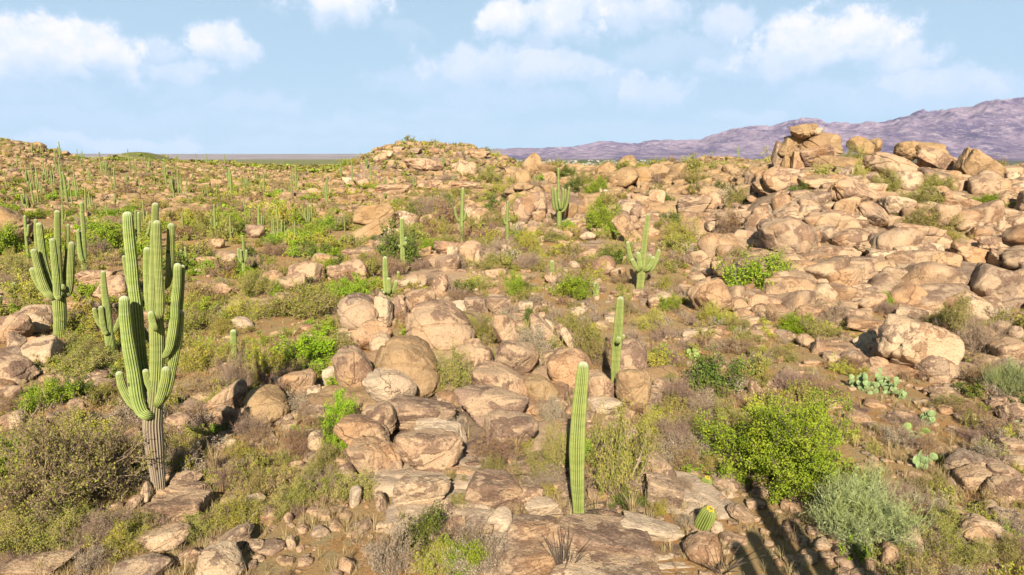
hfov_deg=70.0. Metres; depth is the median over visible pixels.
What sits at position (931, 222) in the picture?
shrub
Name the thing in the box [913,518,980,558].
shrub
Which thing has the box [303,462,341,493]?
shrub
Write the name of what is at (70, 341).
shrub
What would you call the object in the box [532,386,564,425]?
shrub
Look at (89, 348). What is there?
shrub
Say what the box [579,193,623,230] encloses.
shrub
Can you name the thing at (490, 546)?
shrub
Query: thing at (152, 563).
boulder
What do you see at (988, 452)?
shrub
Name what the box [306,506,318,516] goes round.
boulder
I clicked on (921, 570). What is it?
shrub
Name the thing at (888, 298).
shrub
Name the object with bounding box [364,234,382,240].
shrub
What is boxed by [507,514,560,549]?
flat boulder
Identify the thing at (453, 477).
shrub
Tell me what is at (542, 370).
bedrock
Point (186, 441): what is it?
shrub
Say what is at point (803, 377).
shrub
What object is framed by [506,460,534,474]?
flat boulder
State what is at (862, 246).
boulder
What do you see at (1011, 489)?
boulder
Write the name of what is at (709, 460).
shrub
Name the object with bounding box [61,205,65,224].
saguaro cactus
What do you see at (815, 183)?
flat boulder
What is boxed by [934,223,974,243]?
shrub
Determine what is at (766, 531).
boulder
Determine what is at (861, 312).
boulder
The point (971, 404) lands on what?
shrub
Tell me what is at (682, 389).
shrub
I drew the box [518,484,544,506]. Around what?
boulder
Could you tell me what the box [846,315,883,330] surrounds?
flat boulder
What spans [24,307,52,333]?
boulder
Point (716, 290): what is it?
boulder
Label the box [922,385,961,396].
flat boulder
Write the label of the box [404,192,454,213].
shrub
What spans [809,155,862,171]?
boulder
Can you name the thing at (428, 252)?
flat boulder
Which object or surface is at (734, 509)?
flat boulder
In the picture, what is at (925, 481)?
shrub
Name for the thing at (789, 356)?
shrub
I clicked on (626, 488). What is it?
shrub
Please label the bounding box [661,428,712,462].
shrub
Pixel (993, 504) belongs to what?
flat boulder
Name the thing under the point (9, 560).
shrub
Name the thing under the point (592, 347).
shrub
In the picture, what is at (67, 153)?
boulder
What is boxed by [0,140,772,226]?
slope stones
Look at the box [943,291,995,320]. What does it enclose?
flat boulder
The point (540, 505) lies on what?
boulder
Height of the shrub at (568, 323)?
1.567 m
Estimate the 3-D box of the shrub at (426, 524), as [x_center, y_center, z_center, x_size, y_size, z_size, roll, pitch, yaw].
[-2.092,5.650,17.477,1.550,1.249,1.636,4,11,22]
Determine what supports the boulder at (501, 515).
on the bedrock at (481, 510)
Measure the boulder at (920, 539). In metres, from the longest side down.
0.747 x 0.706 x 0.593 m
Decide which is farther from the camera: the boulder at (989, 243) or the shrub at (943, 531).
the boulder at (989, 243)
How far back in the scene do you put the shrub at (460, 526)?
17.36 m
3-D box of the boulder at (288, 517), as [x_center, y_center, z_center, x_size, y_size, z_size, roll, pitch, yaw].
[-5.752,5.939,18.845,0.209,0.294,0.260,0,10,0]
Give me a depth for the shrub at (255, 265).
57.59 m
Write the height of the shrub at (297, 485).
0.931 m
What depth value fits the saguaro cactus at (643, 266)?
50.76 m
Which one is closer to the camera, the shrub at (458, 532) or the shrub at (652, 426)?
the shrub at (458, 532)
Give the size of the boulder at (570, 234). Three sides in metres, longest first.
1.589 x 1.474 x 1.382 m
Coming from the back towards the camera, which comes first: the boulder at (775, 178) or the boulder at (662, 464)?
the boulder at (775, 178)
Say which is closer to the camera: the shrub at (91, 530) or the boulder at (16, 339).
the shrub at (91, 530)
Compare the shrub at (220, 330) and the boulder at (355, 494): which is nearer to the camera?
the boulder at (355, 494)
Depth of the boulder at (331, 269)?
53.65 m
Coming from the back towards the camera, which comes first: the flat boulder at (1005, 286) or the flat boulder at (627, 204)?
the flat boulder at (627, 204)
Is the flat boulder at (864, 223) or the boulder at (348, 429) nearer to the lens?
the boulder at (348, 429)
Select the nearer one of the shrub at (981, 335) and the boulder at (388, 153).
the shrub at (981, 335)
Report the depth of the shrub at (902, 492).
19.50 m
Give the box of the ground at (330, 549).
[0,141,1023,574]
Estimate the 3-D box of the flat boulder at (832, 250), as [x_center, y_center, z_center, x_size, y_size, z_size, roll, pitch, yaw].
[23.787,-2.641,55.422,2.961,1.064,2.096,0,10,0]
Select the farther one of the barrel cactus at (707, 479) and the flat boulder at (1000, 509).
the barrel cactus at (707, 479)
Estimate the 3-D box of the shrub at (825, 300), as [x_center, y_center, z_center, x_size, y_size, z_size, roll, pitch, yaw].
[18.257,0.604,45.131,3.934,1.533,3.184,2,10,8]
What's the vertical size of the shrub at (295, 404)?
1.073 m
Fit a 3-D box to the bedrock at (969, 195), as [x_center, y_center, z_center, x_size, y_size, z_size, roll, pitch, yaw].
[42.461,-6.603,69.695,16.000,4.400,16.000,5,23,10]
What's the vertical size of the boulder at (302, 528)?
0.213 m
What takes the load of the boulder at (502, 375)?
on the bedrock at (542, 370)
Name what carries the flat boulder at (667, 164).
on the ground at (330, 549)
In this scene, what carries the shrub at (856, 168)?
on the ground at (330, 549)
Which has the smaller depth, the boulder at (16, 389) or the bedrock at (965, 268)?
the boulder at (16, 389)
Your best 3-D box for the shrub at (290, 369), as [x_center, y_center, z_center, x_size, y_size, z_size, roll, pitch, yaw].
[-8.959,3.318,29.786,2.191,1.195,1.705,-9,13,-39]
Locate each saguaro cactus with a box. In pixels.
[20,189,27,208]
[23,215,29,260]
[24,165,29,188]
[29,210,74,337]
[30,163,34,189]
[30,183,34,207]
[43,163,47,181]
[49,170,54,189]
[56,157,61,176]
[57,143,61,157]
[59,165,62,186]
[60,172,69,202]
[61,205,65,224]
[72,175,78,198]
[76,202,87,269]
[84,187,86,210]
[87,166,90,181]
[87,192,91,207]
[92,271,119,355]
[113,168,115,188]
[115,202,184,492]
[134,211,150,245]
[141,201,147,223]
[164,167,166,185]
[171,172,175,192]
[171,180,174,197]
[180,247,188,267]
[181,212,183,225]
[210,204,217,237]
[226,167,231,185]
[229,170,231,193]
[229,216,233,242]
[230,329,236,360]
[237,235,247,273]
[257,206,263,224]
[263,175,264,194]
[271,207,284,240]
[292,166,297,190]
[299,203,311,223]
[325,181,326,201]
[351,161,353,181]
[381,256,397,297]
[398,217,406,274]
[442,154,445,168]
[453,188,466,240]
[503,201,509,238]
[550,260,553,271]
[551,168,569,225]
[569,361,588,513]
[593,282,598,295]
[611,296,624,384]
[626,214,660,288]
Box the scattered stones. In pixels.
[0,162,1023,574]
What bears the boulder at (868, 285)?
on the ground at (330, 549)
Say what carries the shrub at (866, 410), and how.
on the ground at (330, 549)
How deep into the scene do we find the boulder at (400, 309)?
40.97 m
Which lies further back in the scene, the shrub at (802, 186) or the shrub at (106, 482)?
the shrub at (802, 186)
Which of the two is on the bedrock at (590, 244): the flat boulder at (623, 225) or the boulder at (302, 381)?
the flat boulder at (623, 225)
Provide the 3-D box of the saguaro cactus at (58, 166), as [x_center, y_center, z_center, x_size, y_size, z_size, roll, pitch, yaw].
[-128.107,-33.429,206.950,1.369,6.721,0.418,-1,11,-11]
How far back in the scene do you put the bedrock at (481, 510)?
18.69 m
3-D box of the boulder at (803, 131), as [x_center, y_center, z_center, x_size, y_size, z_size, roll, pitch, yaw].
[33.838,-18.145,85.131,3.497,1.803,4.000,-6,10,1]
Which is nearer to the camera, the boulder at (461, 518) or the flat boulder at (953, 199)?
the boulder at (461, 518)
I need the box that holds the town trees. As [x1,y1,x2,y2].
[512,159,1000,165]
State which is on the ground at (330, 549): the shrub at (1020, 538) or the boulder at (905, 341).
the shrub at (1020, 538)
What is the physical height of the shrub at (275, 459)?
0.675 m
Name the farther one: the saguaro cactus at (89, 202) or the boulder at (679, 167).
the saguaro cactus at (89, 202)
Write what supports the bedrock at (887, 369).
on the ground at (330, 549)
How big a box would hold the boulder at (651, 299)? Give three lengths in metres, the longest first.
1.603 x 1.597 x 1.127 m
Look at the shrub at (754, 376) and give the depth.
30.79 m
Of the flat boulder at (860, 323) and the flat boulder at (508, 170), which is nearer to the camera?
the flat boulder at (860, 323)
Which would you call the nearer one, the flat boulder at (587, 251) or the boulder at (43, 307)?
the boulder at (43, 307)
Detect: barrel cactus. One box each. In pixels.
[694,506,716,530]
[701,475,711,483]
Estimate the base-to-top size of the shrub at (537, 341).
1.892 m
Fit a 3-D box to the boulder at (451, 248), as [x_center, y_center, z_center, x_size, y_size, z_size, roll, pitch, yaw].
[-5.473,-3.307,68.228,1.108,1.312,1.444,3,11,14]
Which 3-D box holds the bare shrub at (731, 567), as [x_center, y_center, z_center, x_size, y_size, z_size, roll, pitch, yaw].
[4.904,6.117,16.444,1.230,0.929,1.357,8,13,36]
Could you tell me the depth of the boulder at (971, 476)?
20.42 m
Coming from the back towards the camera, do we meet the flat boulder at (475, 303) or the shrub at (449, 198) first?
the shrub at (449, 198)
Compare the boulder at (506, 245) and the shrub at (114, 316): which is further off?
the boulder at (506, 245)
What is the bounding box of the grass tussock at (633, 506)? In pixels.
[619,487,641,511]
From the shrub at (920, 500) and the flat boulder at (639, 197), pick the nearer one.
the shrub at (920, 500)
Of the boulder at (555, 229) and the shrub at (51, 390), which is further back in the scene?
the boulder at (555, 229)
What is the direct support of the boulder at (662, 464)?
on the bedrock at (708, 494)
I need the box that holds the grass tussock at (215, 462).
[200,442,228,473]
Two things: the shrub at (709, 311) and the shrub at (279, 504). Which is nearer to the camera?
the shrub at (279, 504)
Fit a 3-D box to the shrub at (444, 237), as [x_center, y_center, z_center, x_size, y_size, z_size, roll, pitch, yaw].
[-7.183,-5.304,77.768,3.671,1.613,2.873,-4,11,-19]
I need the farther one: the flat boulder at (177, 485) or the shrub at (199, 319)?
the shrub at (199, 319)
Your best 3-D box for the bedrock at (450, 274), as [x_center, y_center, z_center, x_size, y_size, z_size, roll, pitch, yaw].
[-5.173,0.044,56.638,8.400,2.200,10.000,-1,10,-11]
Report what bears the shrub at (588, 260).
on the ground at (330, 549)
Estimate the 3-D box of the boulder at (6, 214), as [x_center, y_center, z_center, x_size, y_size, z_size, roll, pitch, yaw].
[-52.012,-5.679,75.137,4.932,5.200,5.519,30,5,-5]
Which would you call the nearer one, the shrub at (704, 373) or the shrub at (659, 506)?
the shrub at (659, 506)
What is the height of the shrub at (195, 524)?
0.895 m
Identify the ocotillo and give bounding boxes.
[542,519,592,566]
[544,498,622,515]
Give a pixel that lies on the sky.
(87, 76)
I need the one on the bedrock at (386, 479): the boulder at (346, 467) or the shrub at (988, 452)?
the boulder at (346, 467)
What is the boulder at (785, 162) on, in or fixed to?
on the ground at (330, 549)
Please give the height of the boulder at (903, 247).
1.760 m
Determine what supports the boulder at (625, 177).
on the ground at (330, 549)
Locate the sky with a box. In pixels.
[0,0,1023,153]
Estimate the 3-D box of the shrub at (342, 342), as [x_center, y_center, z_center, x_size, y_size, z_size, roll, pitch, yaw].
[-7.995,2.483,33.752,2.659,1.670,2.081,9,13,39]
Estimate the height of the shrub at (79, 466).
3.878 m
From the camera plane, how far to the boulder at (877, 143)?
90.69 m
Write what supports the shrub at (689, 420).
on the ground at (330, 549)
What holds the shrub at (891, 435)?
on the ground at (330, 549)
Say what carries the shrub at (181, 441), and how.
on the ground at (330, 549)
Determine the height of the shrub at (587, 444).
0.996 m
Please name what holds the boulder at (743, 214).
on the bedrock at (813, 175)
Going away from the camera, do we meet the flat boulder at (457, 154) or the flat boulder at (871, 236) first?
the flat boulder at (871, 236)
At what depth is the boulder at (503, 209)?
95.78 m
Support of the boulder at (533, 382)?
on the bedrock at (542, 370)
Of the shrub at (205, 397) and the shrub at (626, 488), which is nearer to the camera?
the shrub at (626, 488)
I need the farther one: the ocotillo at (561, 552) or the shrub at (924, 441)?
the shrub at (924, 441)
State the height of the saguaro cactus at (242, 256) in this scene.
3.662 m
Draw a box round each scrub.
[0,135,1023,574]
[0,138,599,172]
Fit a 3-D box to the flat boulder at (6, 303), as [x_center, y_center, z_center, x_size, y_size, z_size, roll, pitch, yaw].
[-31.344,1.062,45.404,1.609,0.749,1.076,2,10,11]
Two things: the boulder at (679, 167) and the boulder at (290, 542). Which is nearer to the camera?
the boulder at (290, 542)
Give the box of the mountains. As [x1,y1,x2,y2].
[487,97,1023,159]
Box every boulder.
[0,206,33,243]
[0,313,34,343]
[0,353,39,384]
[0,409,30,431]
[0,548,80,574]
[1,385,22,398]
[2,298,19,305]
[7,332,26,347]
[13,304,51,314]
[20,335,64,364]
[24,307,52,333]
[33,142,46,148]
[37,367,49,375]
[61,151,70,155]
[67,301,81,309]
[75,270,116,284]
[80,299,100,308]
[92,275,127,299]
[92,378,116,389]
[108,552,174,574]
[110,303,118,310]
[125,494,144,509]
[133,521,191,551]
[139,489,213,517]
[140,481,153,503]
[164,479,211,493]
[165,412,194,428]
[166,470,203,486]
[166,514,190,522]
[174,546,202,564]
[193,256,217,264]
[195,540,244,574]
[202,379,247,414]
[206,282,235,298]
[210,238,224,248]
[211,443,225,451]
[212,404,237,424]
[215,251,237,262]
[215,431,233,440]
[219,522,253,547]
[225,439,236,448]
[231,316,253,328]
[240,492,265,506]
[243,384,290,423]
[245,224,264,237]
[246,538,263,551]
[258,423,272,430]
[262,270,283,284]
[271,377,281,385]
[274,292,295,300]
[275,272,309,292]
[281,368,316,397]
[284,512,293,522]
[286,261,325,282]
[286,535,295,549]
[297,524,308,533]
[305,404,327,418]
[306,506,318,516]
[307,385,321,393]
[307,430,325,450]
[311,253,340,262]
[322,365,334,385]
[326,265,347,279]
[332,345,373,387]
[333,414,389,445]
[333,449,347,465]
[336,292,378,329]
[337,463,356,486]
[338,556,354,573]
[340,259,366,280]
[341,249,360,258]
[342,177,351,183]
[346,435,390,474]
[349,212,399,238]
[349,485,361,507]
[351,318,393,349]
[352,203,395,227]
[353,177,369,186]
[361,247,382,258]
[361,402,396,434]
[362,368,416,402]
[369,331,390,350]
[373,153,388,163]
[374,240,387,246]
[374,291,392,325]
[374,491,386,511]
[375,184,411,193]
[375,335,440,396]
[376,521,392,531]
[381,150,392,158]
[381,440,403,462]
[387,394,456,430]
[390,460,402,468]
[392,294,409,322]
[393,146,404,152]
[393,472,450,505]
[395,428,463,471]
[397,210,417,226]
[398,273,426,288]
[404,288,435,311]
[404,299,475,350]
[405,158,443,170]
[410,148,421,153]
[414,418,467,444]
[418,180,443,188]
[419,246,430,254]
[427,255,436,266]
[429,148,438,153]
[430,273,447,295]
[432,499,455,516]
[434,240,460,253]
[435,254,459,271]
[442,515,465,527]
[444,465,475,474]
[447,244,458,255]
[451,151,464,158]
[451,181,493,192]
[452,300,465,310]
[453,383,528,426]
[455,343,475,362]
[456,159,470,175]
[459,240,484,260]
[464,206,472,216]
[464,296,488,312]
[464,468,522,509]
[465,338,482,346]
[465,458,483,465]
[466,162,478,174]
[468,150,489,157]
[471,208,488,223]
[471,360,529,396]
[472,524,493,537]
[473,250,480,263]
[474,343,492,367]
[480,251,496,262]
[483,409,538,447]
[486,296,513,313]
[487,506,511,531]
[493,313,518,343]
[494,340,539,373]
[497,539,556,574]
[500,203,511,216]
[501,244,515,255]
[505,168,514,172]
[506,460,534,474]
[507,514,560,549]
[512,196,534,221]
[515,169,531,182]
[516,301,532,310]
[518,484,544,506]
[521,153,542,173]
[525,190,547,213]
[525,374,559,399]
[525,496,562,516]
[529,313,554,342]
[532,210,545,220]
[535,311,544,318]
[544,193,551,201]
[544,272,560,282]
[545,319,555,334]
[546,513,653,557]
[547,347,590,388]
[549,228,564,237]
[549,552,661,574]
[555,323,563,335]
[556,202,577,217]
[560,327,576,347]
[563,267,580,274]
[564,230,572,240]
[567,163,585,169]
[569,261,579,266]
[570,306,587,317]
[576,551,658,565]
[578,248,596,259]
[579,231,596,240]
[587,369,615,397]
[587,396,622,413]
[591,255,615,274]
[595,161,615,173]
[597,241,626,254]
[602,195,617,204]
[607,166,638,187]
[610,266,624,276]
[611,214,641,241]
[612,210,629,220]
[613,199,640,214]
[615,368,652,413]
[616,155,636,167]
[620,339,646,370]
[620,510,684,541]
[624,428,637,445]
[626,193,633,198]
[630,203,646,218]
[631,194,649,200]
[632,289,647,299]
[634,166,653,184]
[638,449,676,480]
[644,471,683,508]
[647,291,671,308]
[648,163,669,181]
[648,189,665,203]
[659,161,673,167]
[670,162,686,177]
[677,196,712,212]
[682,328,700,337]
[682,530,720,566]
[683,219,709,233]
[686,279,734,312]
[700,191,722,208]
[709,472,738,491]
[710,520,724,534]
[727,502,754,523]
[732,309,755,316]
[733,209,751,225]
[747,380,763,396]
[750,166,773,172]
[751,303,777,319]
[752,178,773,194]
[756,218,817,254]
[760,528,769,534]
[762,166,790,190]
[771,140,782,165]
[778,137,797,158]
[780,155,789,167]
[784,136,805,146]
[786,168,799,173]
[789,123,817,138]
[790,151,804,169]
[791,191,833,204]
[794,304,826,320]
[795,144,833,165]
[796,333,814,347]
[797,177,839,188]
[798,132,843,162]
[802,251,828,260]
[803,360,820,365]
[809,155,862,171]
[809,246,849,254]
[811,338,825,354]
[813,127,822,135]
[813,225,836,242]
[820,183,831,188]
[820,399,842,409]
[821,201,834,209]
[827,267,862,286]
[828,178,881,202]
[828,228,869,247]
[828,306,873,317]
[836,246,861,256]
[840,349,864,361]
[844,410,871,424]
[846,136,874,154]
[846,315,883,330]
[851,284,871,287]
[852,214,866,219]
[852,330,876,346]
[854,201,888,227]
[854,240,870,253]
[858,219,868,227]
[861,151,919,179]
[862,283,893,295]
[864,273,871,279]
[865,250,895,259]
[865,356,888,366]
[866,183,887,191]
[867,232,881,240]
[867,342,874,351]
[867,422,876,429]
[869,138,882,151]
[869,313,964,366]
[876,195,916,216]
[878,542,900,571]
[888,223,946,242]
[893,141,920,160]
[893,245,919,250]
[894,526,923,549]
[896,306,928,318]
[897,263,909,267]
[901,552,914,565]
[912,355,960,379]
[914,142,948,158]
[917,147,957,169]
[921,241,944,251]
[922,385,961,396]
[930,316,946,326]
[931,186,952,200]
[932,250,962,267]
[935,233,952,244]
[936,191,981,207]
[942,505,971,520]
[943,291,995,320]
[943,448,986,475]
[949,241,989,262]
[952,463,991,490]
[953,147,1006,175]
[956,513,1012,547]
[966,225,996,240]
[968,262,1023,309]
[972,499,997,511]
[977,236,1013,250]
[977,326,996,343]
[981,475,1023,505]
[983,399,1003,411]
[983,457,1022,479]
[986,249,1007,269]
[987,337,1023,359]
[988,396,1007,402]
[990,320,1009,336]
[992,507,1020,526]
[994,190,1017,207]
[994,402,1023,420]
[995,455,1023,469]
[998,437,1023,454]
[1004,208,1023,218]
[1005,325,1023,338]
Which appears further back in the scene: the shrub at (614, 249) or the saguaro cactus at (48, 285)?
the shrub at (614, 249)
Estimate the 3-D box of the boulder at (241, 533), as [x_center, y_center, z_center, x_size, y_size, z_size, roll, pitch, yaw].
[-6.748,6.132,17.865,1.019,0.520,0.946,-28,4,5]
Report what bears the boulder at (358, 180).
on the ground at (330, 549)
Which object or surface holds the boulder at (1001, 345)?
on the ground at (330, 549)
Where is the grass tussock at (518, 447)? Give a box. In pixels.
[509,435,525,456]
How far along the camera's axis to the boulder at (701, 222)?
81.12 m
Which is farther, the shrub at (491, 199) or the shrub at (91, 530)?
the shrub at (491, 199)
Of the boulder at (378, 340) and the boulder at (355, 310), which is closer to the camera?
the boulder at (378, 340)
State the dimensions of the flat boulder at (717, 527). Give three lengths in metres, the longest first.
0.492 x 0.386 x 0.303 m
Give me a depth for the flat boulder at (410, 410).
24.20 m
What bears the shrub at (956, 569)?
on the ground at (330, 549)
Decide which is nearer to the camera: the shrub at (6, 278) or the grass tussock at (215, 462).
the grass tussock at (215, 462)
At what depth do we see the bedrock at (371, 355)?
32.46 m
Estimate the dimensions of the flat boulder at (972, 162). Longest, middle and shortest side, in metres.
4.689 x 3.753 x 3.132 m
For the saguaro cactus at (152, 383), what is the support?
on the ground at (330, 549)
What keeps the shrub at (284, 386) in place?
on the ground at (330, 549)
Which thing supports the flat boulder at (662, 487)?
on the bedrock at (708, 494)
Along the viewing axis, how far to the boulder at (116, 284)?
47.13 m
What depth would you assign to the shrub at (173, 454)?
21.88 m
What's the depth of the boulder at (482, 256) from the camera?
63.47 m
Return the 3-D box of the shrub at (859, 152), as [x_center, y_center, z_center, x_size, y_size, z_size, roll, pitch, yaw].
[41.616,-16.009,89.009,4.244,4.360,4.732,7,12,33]
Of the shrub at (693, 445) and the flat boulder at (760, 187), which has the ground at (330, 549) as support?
the shrub at (693, 445)
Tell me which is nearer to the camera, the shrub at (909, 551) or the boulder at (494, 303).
the shrub at (909, 551)
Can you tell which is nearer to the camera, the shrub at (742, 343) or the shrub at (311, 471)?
the shrub at (311, 471)
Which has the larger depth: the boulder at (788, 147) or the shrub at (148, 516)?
the boulder at (788, 147)
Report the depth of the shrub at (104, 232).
73.60 m
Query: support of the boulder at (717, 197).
on the bedrock at (667, 205)
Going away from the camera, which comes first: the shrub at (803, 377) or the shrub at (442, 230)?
the shrub at (803, 377)
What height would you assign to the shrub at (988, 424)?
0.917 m
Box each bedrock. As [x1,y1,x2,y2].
[0,341,67,354]
[248,296,321,310]
[297,384,376,410]
[353,445,489,496]
[366,349,454,366]
[384,489,506,542]
[391,267,494,280]
[433,365,571,415]
[453,532,693,572]
[463,415,570,463]
[544,192,582,215]
[572,240,666,251]
[606,365,677,383]
[630,470,733,518]
[645,194,681,212]
[796,173,834,190]
[807,337,918,377]
[879,189,981,198]
[929,190,1013,208]
[944,234,977,251]
[950,261,1014,279]
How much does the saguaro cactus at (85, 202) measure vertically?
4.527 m
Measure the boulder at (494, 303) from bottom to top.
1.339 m
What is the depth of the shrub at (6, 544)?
17.36 m
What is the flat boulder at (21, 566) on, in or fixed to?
on the ground at (330, 549)
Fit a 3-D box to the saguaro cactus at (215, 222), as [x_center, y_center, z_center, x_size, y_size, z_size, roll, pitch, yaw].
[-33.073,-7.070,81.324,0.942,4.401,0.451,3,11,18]
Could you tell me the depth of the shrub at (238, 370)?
28.43 m
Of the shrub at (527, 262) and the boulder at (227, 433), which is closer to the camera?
the boulder at (227, 433)
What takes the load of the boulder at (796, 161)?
on the ground at (330, 549)
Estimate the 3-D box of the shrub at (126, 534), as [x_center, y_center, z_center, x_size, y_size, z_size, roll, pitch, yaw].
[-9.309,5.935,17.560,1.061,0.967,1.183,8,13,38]
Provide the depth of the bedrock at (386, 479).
20.54 m
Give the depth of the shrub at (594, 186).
100.04 m
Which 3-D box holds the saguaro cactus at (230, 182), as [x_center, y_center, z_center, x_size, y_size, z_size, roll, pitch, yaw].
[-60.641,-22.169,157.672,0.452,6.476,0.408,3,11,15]
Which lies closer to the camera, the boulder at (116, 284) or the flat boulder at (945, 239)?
the boulder at (116, 284)
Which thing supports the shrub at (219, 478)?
on the ground at (330, 549)
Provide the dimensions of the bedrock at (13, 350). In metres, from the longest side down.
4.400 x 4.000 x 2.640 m
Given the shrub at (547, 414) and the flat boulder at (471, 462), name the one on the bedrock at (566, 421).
the flat boulder at (471, 462)
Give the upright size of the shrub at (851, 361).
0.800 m
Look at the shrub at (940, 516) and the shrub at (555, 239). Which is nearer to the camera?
the shrub at (940, 516)
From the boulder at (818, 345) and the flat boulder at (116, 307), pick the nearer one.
the boulder at (818, 345)
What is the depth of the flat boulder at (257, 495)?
19.78 m
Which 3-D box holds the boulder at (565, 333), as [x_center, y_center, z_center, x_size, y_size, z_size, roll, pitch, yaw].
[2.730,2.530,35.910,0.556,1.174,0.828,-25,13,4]
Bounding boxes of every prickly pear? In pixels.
[686,348,699,358]
[848,367,899,393]
[893,388,906,398]
[903,422,929,437]
[912,450,937,468]
[920,410,935,424]
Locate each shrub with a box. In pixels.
[0,219,24,254]
[0,245,31,268]
[0,253,32,281]
[0,269,28,287]
[0,379,170,528]
[0,390,33,413]
[0,424,55,484]
[0,498,56,558]
[0,548,33,574]
[2,498,39,535]
[11,375,87,412]
[20,207,53,219]
[30,498,105,550]
[38,340,112,383]
[41,492,96,532]
[46,244,98,272]
[46,407,122,448]
[51,307,96,334]
[58,373,96,400]
[59,328,88,355]
[59,503,115,550]
[61,213,101,221]
[70,457,126,496]
[70,535,119,574]
[73,333,105,356]
[74,215,123,248]
[78,419,144,477]
[81,502,147,544]
[84,465,126,494]
[91,207,142,216]
[94,374,119,397]
[99,515,158,565]
[103,518,149,556]
[112,307,118,327]
[114,508,165,531]
[121,203,145,209]
[126,432,172,473]
[164,438,200,473]
[165,297,226,331]
[168,423,209,450]
[169,424,205,451]
[171,376,222,399]
[177,335,228,372]
[178,511,227,545]
[183,289,210,311]
[192,389,219,409]
[197,408,239,434]
[202,334,243,367]
[203,494,258,532]
[205,457,250,491]
[208,314,248,338]
[208,492,267,530]
[209,343,260,390]
[216,262,252,274]
[221,436,263,461]
[223,290,263,318]
[228,212,244,223]
[228,406,272,437]
[229,490,270,524]
[235,266,278,295]
[238,377,294,407]
[239,424,277,447]
[242,331,281,383]
[245,466,290,495]
[248,253,264,272]
[252,487,303,524]
[253,462,288,488]
[256,239,287,256]
[257,271,338,320]
[258,323,291,355]
[258,423,314,454]
[259,228,309,245]
[262,449,299,472]
[267,277,285,295]
[267,326,337,368]
[268,355,317,376]
[271,475,321,507]
[274,565,297,574]
[279,387,314,411]
[281,434,310,458]
[289,457,331,487]
[291,399,323,418]
[292,221,329,242]
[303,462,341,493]
[307,436,346,475]
[309,253,337,277]
[311,410,337,436]
[312,325,354,352]
[313,214,341,229]
[320,383,359,441]
[322,274,372,297]
[328,460,381,504]
[331,409,354,423]
[334,436,347,451]
[356,249,382,266]
[357,514,425,574]
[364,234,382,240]
[373,251,418,276]
[374,216,429,261]
[390,223,424,240]
[395,498,458,555]
[403,200,417,208]
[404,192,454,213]
[405,538,458,574]
[409,257,432,269]
[417,236,438,249]
[419,272,460,286]
[422,219,457,233]
[423,510,491,550]
[426,543,505,574]
[429,533,490,574]
[430,530,494,574]
[431,517,488,545]
[433,188,453,209]
[433,232,460,241]
[434,337,475,394]
[437,250,469,268]
[442,283,480,299]
[443,527,510,574]
[444,463,465,484]
[449,491,467,506]
[452,412,469,430]
[464,421,529,464]
[469,313,492,334]
[472,162,504,182]
[472,249,505,269]
[473,450,508,470]
[474,235,496,247]
[475,176,514,192]
[476,209,511,229]
[482,192,505,211]
[502,266,524,295]
[502,436,535,457]
[507,444,553,484]
[509,228,542,248]
[510,250,549,271]
[511,313,559,354]
[520,306,537,323]
[523,462,568,488]
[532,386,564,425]
[539,419,569,473]
[543,228,574,242]
[546,269,600,299]
[551,307,592,332]
[559,160,576,176]
[560,171,584,191]
[560,254,606,273]
[560,432,597,465]
[562,218,575,227]
[567,309,611,362]
[570,167,595,183]
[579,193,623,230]
[582,175,613,193]
[584,389,656,500]
[585,416,616,467]
[595,239,623,256]
[604,470,645,495]
[607,293,646,312]
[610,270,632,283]
[610,482,649,512]
[616,412,665,481]
[631,304,666,330]
[637,400,679,437]
[637,415,677,437]
[639,405,679,423]
[645,182,675,200]
[645,497,668,517]
[648,412,698,445]
[653,542,669,555]
[655,293,682,310]
[656,439,689,465]
[657,205,683,224]
[657,370,710,413]
[658,218,685,242]
[659,211,706,247]
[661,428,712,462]
[663,442,712,474]
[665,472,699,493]
[667,407,699,437]
[670,507,695,535]
[677,436,707,450]
[679,387,728,419]
[680,166,713,183]
[680,435,728,457]
[681,343,757,397]
[694,380,863,504]
[694,534,765,574]
[696,300,732,319]
[700,451,734,473]
[708,241,753,269]
[709,197,743,233]
[711,176,728,190]
[711,391,754,429]
[712,244,804,289]
[717,333,761,354]
[723,180,751,208]
[726,314,752,330]
[726,329,768,341]
[733,363,774,378]
[752,459,793,484]
[755,343,803,364]
[774,483,815,500]
[776,308,807,333]
[778,366,825,388]
[790,180,810,191]
[795,316,849,339]
[799,450,936,559]
[810,374,846,396]
[813,299,858,324]
[815,286,841,304]
[819,355,872,369]
[839,140,870,158]
[840,401,871,411]
[850,156,870,177]
[850,463,898,493]
[850,524,893,549]
[867,166,904,191]
[869,419,926,452]
[870,298,908,314]
[870,472,921,509]
[880,408,932,429]
[881,290,894,305]
[883,556,939,574]
[886,552,940,574]
[888,495,940,525]
[891,530,936,567]
[893,540,932,570]
[896,180,950,205]
[896,546,953,574]
[897,202,967,231]
[902,429,951,455]
[903,469,958,495]
[906,526,985,569]
[909,480,951,515]
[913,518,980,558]
[914,515,967,560]
[917,169,961,190]
[921,499,957,525]
[924,501,968,533]
[925,390,963,412]
[930,305,951,326]
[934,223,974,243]
[937,288,975,331]
[937,559,1000,574]
[940,396,1001,418]
[947,422,995,441]
[953,306,1012,352]
[953,523,999,561]
[956,536,1000,574]
[957,360,998,384]
[959,551,1021,574]
[967,191,1015,206]
[968,428,1017,459]
[969,350,1022,368]
[972,409,1023,439]
[975,352,1023,397]
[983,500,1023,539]
[984,530,1023,574]
[998,528,1023,565]
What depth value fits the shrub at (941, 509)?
18.59 m
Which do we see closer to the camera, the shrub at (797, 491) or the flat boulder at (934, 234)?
the shrub at (797, 491)

